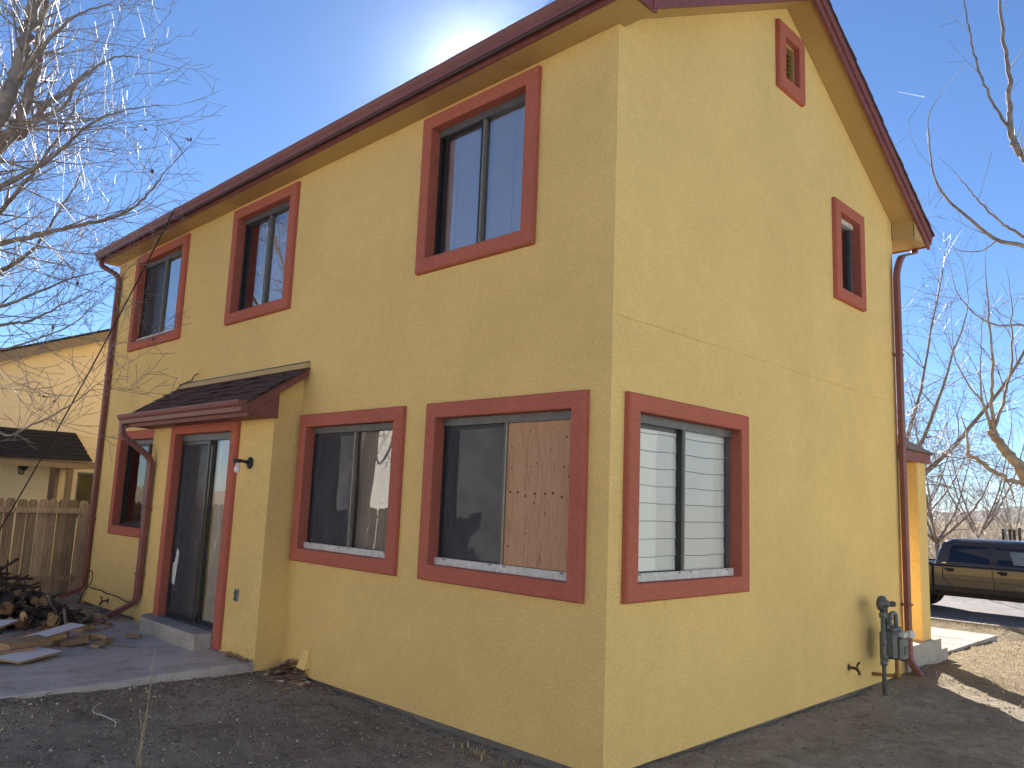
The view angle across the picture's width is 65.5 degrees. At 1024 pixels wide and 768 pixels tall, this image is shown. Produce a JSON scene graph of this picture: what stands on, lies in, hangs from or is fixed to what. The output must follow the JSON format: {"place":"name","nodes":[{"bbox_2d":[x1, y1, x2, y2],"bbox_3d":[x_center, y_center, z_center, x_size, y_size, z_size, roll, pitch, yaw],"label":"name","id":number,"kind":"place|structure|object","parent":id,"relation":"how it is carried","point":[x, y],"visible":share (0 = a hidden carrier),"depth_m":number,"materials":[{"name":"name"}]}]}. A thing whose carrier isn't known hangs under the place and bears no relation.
{"place":"outdoors","nodes":[
{"label":"outdoors","id":0,"kind":"place"},
{"bbox_2d":[0,619,253,698],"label":"patio","id":1,"kind":"structure","parent":0,"point":[117,668],"depth_m":7.36,"materials":[{"name":"concrete"}]},
{"bbox_2d":[10,613,26,627],"bbox_3d":[-5.604,2.662,8.964,0.386,0.131,0.133,-5,-11,42],"label":"firewood log","id":2,"kind":"object","parent":1,"relation":"on","point":[18,624],"visible":0.52,"depth_m":8.84,"materials":[{"name":"brown wood"}]},
{"bbox_2d":[20,611,28,620],"bbox_3d":[-5.502,2.599,8.990,0.085,0.092,0.429,7,-10,-27],"label":"firewood log","id":3,"kind":"object","parent":2,"relation":"on","point":[22,618],"visible":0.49,"depth_m":8.81,"materials":[{"name":"brown wood"}]},
{"bbox_2d":[20,608,27,616],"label":"firewood log","id":4,"kind":"object","parent":3,"relation":"on","point":[23,613],"visible":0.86,"depth_m":8.67,"materials":[{"name":"brown wood"}]},
{"bbox_2d":[22,601,38,630],"bbox_3d":[-5.432,2.632,8.990,0.036,0.316,0.253,2,-8,-1],"label":"stick","id":5,"kind":"object","parent":1,"relation":"on","point":[29,622],"visible":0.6,"depth_m":8.96,"materials":[{"name":"brown wood"}]},
{"bbox_2d":[0,647,62,663],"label":"board","id":6,"kind":"object","parent":1,"relation":"on","point":[27,656],"visible":1,"depth_m":7.38,"materials":[{"name":"white laminate"}]},
{"bbox_2d":[27,618,46,625],"bbox_3d":[-5.389,2.692,9.007,0.399,0.073,0.075,-4,-10,35],"label":"firewood log","id":7,"kind":"object","parent":1,"relation":"on","point":[37,623],"visible":0.7,"depth_m":8.92,"materials":[{"name":"brown wood"}]},
{"bbox_2d":[35,625,55,630],"bbox_3d":[-5.138,2.692,8.777,0.063,0.041,0.200,-11,-15,34],"label":"split wood","id":8,"kind":"object","parent":1,"relation":"on","point":[42,628],"visible":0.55,"depth_m":8.74,"materials":[{"name":"brown wood"}]},
{"bbox_2d":[44,614,59,626],"bbox_3d":[-5.235,2.691,9.064,0.154,0.168,0.343,7,-10,-29],"label":"firewood log","id":9,"kind":"object","parent":1,"relation":"on","point":[51,620],"visible":0.56,"depth_m":8.92,"materials":[{"name":"brown wood"}]},
{"bbox_2d":[45,597,58,615],"bbox_3d":[-5.293,2.568,9.169,0.184,0.222,0.042,3,-9,-5],"label":"stick","id":10,"kind":"object","parent":9,"relation":"on","point":[48,598],"visible":0.62,"depth_m":9.16,"materials":[{"name":"brown wood"}]},
{"bbox_2d":[53,640,61,644],"bbox_3d":[-4.675,2.622,8.065,0.046,0.044,0.234,-8,-16,32],"label":"split wood","id":11,"kind":"object","parent":1,"relation":"on","point":[57,642],"visible":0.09,"depth_m":8.11,"materials":[{"name":"brown wood"}]},
{"bbox_2d":[50,635,67,640],"bbox_3d":[-4.739,2.621,8.194,0.307,0.044,0.038,3,-5,-29],"label":"split wood","id":12,"kind":"object","parent":1,"relation":"on","point":[62,637],"visible":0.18,"depth_m":8.22,"materials":[{"name":"brown wood"}]},
{"bbox_2d":[62,608,69,637],"bbox_3d":[-4.729,2.566,8.457,0.032,0.266,0.822,8,-10,-34],"label":"stick","id":13,"kind":"object","parent":1,"relation":"on","point":[65,618],"visible":0.75,"depth_m":8.61,"materials":[{"name":"grey wood"}]},
{"bbox_2d":[60,633,91,646],"bbox_3d":[-4.462,2.624,8.147,0.260,0.050,0.150,-8,1,-17],"label":"board","id":14,"kind":"object","parent":1,"relation":"on","point":[76,640],"visible":1,"depth_m":8.10,"materials":[{"name":"brown wood"}]},
{"bbox_2d":[73,628,83,632],"bbox_3d":[-4.728,2.670,8.679,0.191,0.046,0.049,1,7,35],"label":"split wood","id":15,"kind":"object","parent":1,"relation":"on","point":[80,630],"visible":0.46,"depth_m":8.63,"materials":[{"name":"brown wood"}]},
{"bbox_2d":[81,627,96,629],"bbox_3d":[-4.827,2.748,8.979,0.334,0.023,0.066,-7,1,19],"label":"split wood","id":16,"kind":"object","parent":1,"relation":"on","point":[89,628],"visible":0.55,"depth_m":8.93,"materials":[{"name":"brown wood"}]},
{"bbox_2d":[91,634,105,638],"bbox_3d":[-4.360,2.654,8.388,0.278,0.040,0.032,-8,5,36],"label":"split wood","id":17,"kind":"object","parent":1,"relation":"on","point":[98,636],"visible":0.73,"depth_m":8.36,"materials":[{"name":"brown wood"}]},
{"bbox_2d":[90,637,114,647],"bbox_3d":[-4.230,2.672,8.235,0.080,0.025,0.360,8,-6,0],"label":"board","id":18,"kind":"object","parent":1,"relation":"on","point":[107,640],"visible":0.93,"depth_m":8.21,"materials":[{"name":"brown wood"}]},
{"bbox_2d":[94,622,112,624],"bbox_3d":[-4.711,2.765,9.184,0.050,0.024,0.249,-7,-20,19],"label":"split wood","id":19,"kind":"object","parent":1,"relation":"on","point":[98,623],"visible":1,"depth_m":9.16,"materials":[{"name":"brown wood"}]},
{"bbox_2d":[106,644,138,648],"bbox_3d":[-3.990,2.693,8.162,0.395,0.023,0.021,0,-9,14],"label":"stick","id":20,"kind":"object","parent":1,"relation":"on","point":[122,646],"visible":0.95,"depth_m":8.16,"materials":[{"name":"grey wood"}]},
{"bbox_2d":[124,633,140,637],"bbox_3d":[-4.107,2.725,8.628,0.167,0.043,0.046,3,-20,5],"label":"split wood","id":21,"kind":"object","parent":1,"relation":"on","point":[132,635],"visible":1,"depth_m":8.61,"materials":[{"name":"brown wood"}]},
{"bbox_2d":[139,613,212,650],"bbox_3d":[-3.761,2.727,8.752,1.660,0.192,0.236,-6,-12,44],"label":"concrete step","id":22,"kind":"object","parent":1,"relation":"on","point":[184,635],"visible":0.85,"depth_m":8.48,"materials":[{"name":"grey concrete"}]},
{"bbox_3d":[-4.878,2.501,7.161,0.400,0.020,0.600,-2,-10,27],"label":"board","id":23,"kind":"object","parent":1,"relation":"on","visible":0},
{"bbox_2d":[0,646,34,655],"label":"board","id":24,"kind":"object","parent":23,"relation":"on","point":[21,649],"visible":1,"depth_m":7.48,"materials":[{"name":"brown wood"}]},
{"bbox_2d":[0,634,51,649],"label":"board","id":25,"kind":"object","parent":24,"relation":"on","point":[37,640],"visible":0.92,"depth_m":7.68,"materials":[{"name":"brown wood"}]},
{"bbox_2d":[24,623,85,637],"bbox_3d":[-4.706,2.549,8.192,0.200,0.019,0.620,2,-3,16],"label":"board","id":26,"kind":"object","parent":25,"relation":"on","point":[58,630],"visible":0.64,"depth_m":8.23,"materials":[{"name":"white laminate"}]},
{"bbox_2d":[0,620,18,628],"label":"board","id":27,"kind":"object","parent":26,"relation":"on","point":[4,623],"visible":1,"depth_m":8.14,"materials":[{"name":"white laminate"}]},
{"bbox_2d":[0,520,1023,767],"bbox_3d":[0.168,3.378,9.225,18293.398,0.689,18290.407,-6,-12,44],"label":"ground","id":28,"kind":"structure","parent":0,"point":[926,708],"depth_m":6.12,"materials":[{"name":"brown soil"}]},
{"bbox_2d":[0,498,89,592],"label":"wood fence","id":29,"kind":"object","parent":28,"relation":"on","point":[46,510],"visible":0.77,"depth_m":12.86,"materials":[{"name":"brown wood"}]},
{"bbox_2d":[0,558,106,633],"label":"brushwood","id":30,"kind":"object","parent":28,"relation":"on","point":[70,613],"visible":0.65,"depth_m":9.26,"materials":[{"name":"brown plant"}]},
{"bbox_2d":[0,329,109,574],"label":"neighbor house","id":31,"kind":"structure","parent":28,"relation":"on","point":[64,470],"depth_m":15.40,"materials":[{"name":"beige paint"}]},
{"bbox_2d":[18,466,27,474],"bbox_3d":[-9.252,1.597,15.043,0.141,0.232,0.249,5,-9,-20],"label":"wall lantern","id":32,"kind":"object","parent":31,"relation":"attached to","point":[22,468],"depth_m":15.00,"materials":[{"name":"black metal"}]},
{"bbox_2d":[70,469,93,521],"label":"window","id":33,"kind":"structure","parent":31,"relation":"in","point":[82,481],"depth_m":15.89,"materials":[{"name":"beige glass"}]},
{"bbox_2d":[92,702,115,726],"bbox_3d":[-3.115,2.514,6.055,0.103,0.007,0.750,8,-10,-35],"label":"string","id":34,"kind":"object","parent":28,"relation":"on","point":[103,715],"visible":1,"depth_m":6.04,"materials":[{"name":"grey"}]},
{"bbox_2d":[0,0,225,461],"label":"bare tree","id":35,"kind":"object","parent":28,"relation":"on","point":[20,125],"visible":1,"depth_m":9.41,"materials":[{"name":"grey plant"}]},
{"bbox_2d":[136,648,154,767],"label":"dry weed","id":36,"kind":"object","parent":28,"relation":"on","point":[142,735],"visible":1,"depth_m":4.98,"materials":[{"name":"beige plant"}]},
{"bbox_2d":[2,600,996,767],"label":"fallen leaves","id":37,"kind":"object","parent":28,"relation":"on","point":[291,674],"visible":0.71,"depth_m":7.49,"materials":[{"name":"brown plant"}]},
{"bbox_2d":[58,0,947,767],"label":"house","id":38,"kind":"structure","parent":28,"relation":"on","point":[546,364],"depth_m":6.99,"materials":[{"name":"yellow paint"}]},
{"bbox_2d":[0,208,174,529],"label":"service cable","id":39,"kind":"object","parent":38,"relation":"attached to","point":[89,370],"visible":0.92,"depth_m":11.17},
{"bbox_2d":[78,570,127,602],"bbox_3d":[-5.637,2.929,11.119,2.246,0.507,0.033,-6,-12,43],"label":"loose wire","id":40,"kind":"object","parent":38,"relation":"attached to","point":[98,589],"visible":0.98,"depth_m":11.56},
{"bbox_2d":[99,596,108,604],"bbox_3d":[-5.734,3.039,11.177,0.060,0.127,0.119,-6,-12,44],"label":"hose tap","id":41,"kind":"object","parent":38,"relation":"attached to","point":[107,601],"visible":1,"depth_m":11.16,"materials":[{"name":"black metal"}]},
{"bbox_2d":[107,429,154,537],"bbox_3d":[-5.080,1.367,10.984,1.850,1.470,0.180,-6,-12,44],"label":"window","id":42,"kind":"structure","parent":38,"relation":"in","point":[117,525],"depth_m":11.47,"materials":[{"name":"glass"}]},
{"bbox_2d":[127,233,190,351],"bbox_3d":[-4.984,-1.251,11.472,1.792,1.464,0.304,-6,-12,44],"label":"window","id":43,"kind":"structure","parent":38,"relation":"in","point":[168,282],"depth_m":11.49,"materials":[{"name":"glass"}]},
{"bbox_2d":[152,421,240,649],"bbox_3d":[-3.497,1.611,8.945,1.685,2.375,0.199,-6,-12,44],"label":"patio door","id":44,"kind":"structure","parent":38,"relation":"in","point":[178,552],"depth_m":9.04,"materials":[{"name":"glass"}]},
{"bbox_2d":[233,589,238,601],"bbox_3d":[-2.794,2.137,8.055,0.075,0.125,0.023,-6,-12,44],"label":"electrical outlet","id":45,"kind":"object","parent":38,"relation":"attached to","point":[236,594],"visible":1,"depth_m":8.04,"materials":[{"name":"grey plastic"}]},
{"bbox_2d":[233,457,252,472],"bbox_3d":[-2.771,0.827,8.162,0.124,0.173,0.188,-6,-12,44],"label":"wall lamp","id":46,"kind":"object","parent":38,"relation":"attached to","point":[249,462],"visible":1,"depth_m":8.13,"materials":[{"name":"black metal"}]},
{"bbox_2d":[224,181,300,325],"bbox_3d":[-2.891,-1.478,9.339,1.498,1.455,0.180,-6,-12,44],"label":"window","id":47,"kind":"structure","parent":38,"relation":"in","point":[262,254],"depth_m":9.40,"materials":[{"name":"glass"}]},
{"bbox_2d":[296,649,309,669],"bbox_3d":[-1.972,2.607,7.539,0.140,0.165,0.068,-6,-12,44],"label":"vent hood","id":48,"kind":"object","parent":38,"relation":"attached to","point":[303,662],"visible":1,"depth_m":7.52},
{"bbox_2d":[289,406,406,575],"bbox_3d":[-1.525,0.986,7.520,1.703,1.461,0.196,-6,-12,44],"label":"window","id":49,"kind":"structure","parent":38,"relation":"in","point":[318,534],"depth_m":7.55,"materials":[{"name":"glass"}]},
{"bbox_2d":[415,65,541,275],"bbox_3d":[-0.273,-1.747,6.777,1.436,1.477,0.180,-6,-12,44],"label":"window","id":50,"kind":"structure","parent":38,"relation":"in","point":[500,220],"depth_m":6.81,"materials":[{"name":"glass"}]},
{"bbox_2d":[417,389,589,603],"bbox_3d":[-0.077,0.829,6.093,1.744,1.456,0.180,-6,-12,44],"label":"window","id":51,"kind":"structure","parent":38,"relation":"in","point":[540,442],"depth_m":6.03,"materials":[{"name":"glass"}]},
{"bbox_2d":[621,391,749,603],"bbox_3d":[1.316,0.876,6.053,0.180,1.440,1.680,-6,-12,44],"label":"window","id":52,"kind":"structure","parent":38,"relation":"in","point":[685,514],"depth_m":6.06,"materials":[{"name":"glass"}]},
{"bbox_2d":[831,197,866,311],"bbox_3d":[3.595,-1.378,8.618,0.170,1.090,0.774,-6,-12,44],"label":"window","id":53,"kind":"structure","parent":38,"relation":"in","point":[853,295],"depth_m":8.71,"materials":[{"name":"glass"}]},
{"bbox_2d":[848,662,860,674],"bbox_3d":[3.354,2.775,7.788,0.119,0.127,0.060,-6,-12,44],"label":"hose tap","id":54,"kind":"object","parent":38,"relation":"attached to","point":[855,668],"visible":1,"depth_m":7.77,"materials":[{"name":"gold metal"}]},
{"bbox_2d":[872,596,914,695],"bbox_3d":[3.881,2.667,8.050,0.403,1.030,0.408,0,-9,15],"label":"gas meter","id":55,"kind":"object","parent":38,"relation":"attached to","point":[893,642],"visible":0.98,"depth_m":8.01,"materials":[{"name":"grey paint"}]},
{"bbox_2d":[927,500,966,558],"bbox_3d":[16.691,6.458,31.612,5.324,4.071,5.385,8,-10,-35],"label":"bare shrub","id":56,"kind":"object","parent":28,"relation":"on","point":[929,553],"visible":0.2,"depth_m":30.99,"materials":[{"name":"beige plant"}]},
{"bbox_2d":[894,134,1023,539],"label":"bare tree","id":57,"kind":"object","parent":28,"relation":"on","point":[944,453],"visible":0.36,"depth_m":21.83,"materials":[{"name":"grey plant"}]},
{"bbox_2d":[897,381,1022,558],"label":"bare tree","id":58,"kind":"object","parent":28,"relation":"on","point":[932,536],"visible":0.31,"depth_m":28.51,"materials":[{"name":"brown plant"}]},
{"bbox_2d":[901,0,1023,517],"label":"bare tree","id":59,"kind":"object","parent":28,"relation":"on","point":[1011,457],"visible":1,"depth_m":10.96,"materials":[{"name":"grey plant"}]},
{"bbox_2d":[926,408,999,526],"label":"bare tree","id":60,"kind":"object","parent":28,"relation":"on","point":[946,478],"visible":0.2,"depth_m":45.35,"materials":[{"name":"brown plant"}]},
{"bbox_2d":[927,503,1012,548],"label":"bare shrub","id":61,"kind":"object","parent":28,"relation":"on","point":[961,528],"visible":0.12,"depth_m":51.70,"materials":[{"name":"beige plant"}]},
{"bbox_2d":[921,391,1023,538],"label":"bare tree","id":62,"kind":"object","parent":28,"relation":"on","point":[994,512],"visible":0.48,"depth_m":35.93,"materials":[{"name":"brown plant"}]},
{"bbox_2d":[927,497,1022,558],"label":"bare shrub","id":63,"kind":"object","parent":28,"relation":"on","point":[996,530],"visible":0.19,"depth_m":32.59,"materials":[{"name":"beige plant"}]},
{"bbox_2d":[928,512,1023,555],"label":"bare shrub","id":64,"kind":"object","parent":28,"relation":"on","point":[978,533],"visible":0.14,"depth_m":34.55,"materials":[{"name":"beige plant"}]},
{"bbox_2d":[931,617,1023,629],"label":"kerb","id":65,"kind":"structure","parent":28,"relation":"on","point":[996,626],"depth_m":17.92,"materials":[{"name":"concrete"}]},
{"bbox_2d":[941,501,1023,539],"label":"bare shrub","id":66,"kind":"object","parent":28,"relation":"on","point":[996,523],"visible":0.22,"depth_m":58.80,"materials":[{"name":"beige plant"}]},
{"bbox_2d":[947,508,1023,540],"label":"bare shrub","id":67,"kind":"object","parent":28,"relation":"on","point":[1003,524],"visible":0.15,"depth_m":38.89,"materials":[{"name":"beige plant"}]},
{"bbox_2d":[962,515,1023,539],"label":"bare shrub","id":68,"kind":"object","parent":28,"relation":"on","point":[999,532],"visible":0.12,"depth_m":37.88,"materials":[{"name":"beige plant"}]},
{"bbox_2d":[969,447,1023,534],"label":"bare tree","id":69,"kind":"object","parent":28,"relation":"on","point":[1010,525],"visible":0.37,"depth_m":50.26,"materials":[{"name":"brown plant"}]},
{"bbox_2d":[1002,528,1021,540],"bbox_3d":[15.993,5.728,25.419,0.527,2.251,0.100,-6,-12,44],"label":"ladder frame","id":70,"kind":"object","parent":28,"relation":"on","point":[1010,534],"visible":0.28,"depth_m":25.53,"materials":[{"name":"black metal"}]},
{"bbox_2d":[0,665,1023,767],"bbox_3d":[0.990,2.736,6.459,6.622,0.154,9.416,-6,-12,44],"label":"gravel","id":71,"kind":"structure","parent":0,"point":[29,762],"depth_m":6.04,"materials":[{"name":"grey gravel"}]},
{"bbox_2d":[0,0,1023,511],"label":"sky","id":72,"kind":"structure","parent":0,"point":[285,71],"materials":[{"name":"blue"}]},
{"bbox_2d":[931,627,996,653],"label":"path","id":73,"kind":"structure","parent":0,"point":[954,640],"depth_m":11.78,"materials":[{"name":"concrete"}]},
{"bbox_2d":[927,506,1023,522],"bbox_3d":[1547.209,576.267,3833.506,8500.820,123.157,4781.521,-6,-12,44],"label":"hills","id":74,"kind":"structure","parent":0,"point":[1013,518],"depth_m":3945.76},
{"bbox_2d":[930,595,1023,627],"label":"road","id":75,"kind":"structure","parent":0,"point":[1002,613],"depth_m":20.74,"materials":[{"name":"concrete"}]},
{"bbox_2d":[928,538,1023,603],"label":"pickup truck","id":76,"kind":"object","parent":75,"relation":"on","point":[989,569],"visible":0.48,"depth_m":19.59,"materials":[{"name":"grey paint"}]},
{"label":"firewood log","id":77,"kind":"object","parent":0,"visible":0},
{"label":"firewood log","id":78,"kind":"object","parent":77,"relation":"on","visible":0},
{"bbox_2d":[29,611,53,618],"bbox_3d":[-5.410,2.653,9.110,0.433,0.121,0.089,-2,-10,27],"label":"firewood log","id":79,"kind":"object","parent":78,"relation":"on","point":[45,615],"visible":0.56,"depth_m":9.04,"materials":[{"name":"brown wood"}]},
{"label":"firewood log","id":80,"kind":"object","parent":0,"visible":0},
{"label":"firewood log","id":81,"kind":"object","parent":80,"relation":"on","visible":0},
{"bbox_2d":[9,587,22,596],"bbox_3d":[-5.793,2.428,9.289,0.101,0.112,0.433,9,-11,-38],"label":"firewood log","id":82,"kind":"object","parent":81,"relation":"on","point":[17,591],"visible":0.62,"depth_m":9.14,"materials":[{"name":"brown wood"}]},
{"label":"firewood log","id":83,"kind":"object","parent":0,"visible":0},
{"bbox_2d":[24,593,38,604],"bbox_3d":[-5.673,2.509,9.350,0.432,0.114,0.104,-6,-12,44],"label":"firewood log","id":84,"kind":"object","parent":83,"relation":"on","point":[33,600],"visible":0.62,"depth_m":9.22,"materials":[{"name":"brown wood"}]},
{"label":"firewood log","id":85,"kind":"object","parent":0,"visible":0},
{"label":"firewood log","id":86,"kind":"object","parent":85,"relation":"on","visible":0},
{"bbox_2d":[33,590,50,605],"bbox_3d":[-5.668,2.557,9.524,0.453,0.152,0.141,-5,-11,40],"label":"firewood log","id":87,"kind":"object","parent":86,"relation":"on","point":[41,598],"visible":0.44,"depth_m":9.38,"materials":[{"name":"brown wood"}]},
{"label":"firewood log","id":88,"kind":"object","parent":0,"visible":0},
{"bbox_2d":[0,593,14,614],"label":"firewood log","id":89,"kind":"object","parent":88,"relation":"on","point":[7,600],"visible":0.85,"depth_m":8.74,"materials":[{"name":"brown wood"}]},
{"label":"firewood log","id":90,"kind":"object","parent":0,"visible":0},
{"bbox_2d":[0,614,12,619],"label":"firewood log","id":91,"kind":"object","parent":90,"relation":"on","point":[4,617],"visible":0.49,"depth_m":8.78,"materials":[{"name":"brown wood"}]},
{"bbox_2d":[6,588,29,616],"bbox_3d":[-5.555,2.461,8.961,0.039,0.316,0.215,-5,-11,40],"label":"stick","id":92,"kind":"object","parent":91,"relation":"on","point":[22,598],"visible":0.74,"depth_m":8.93,"materials":[{"name":"brown wood"}]}
]}

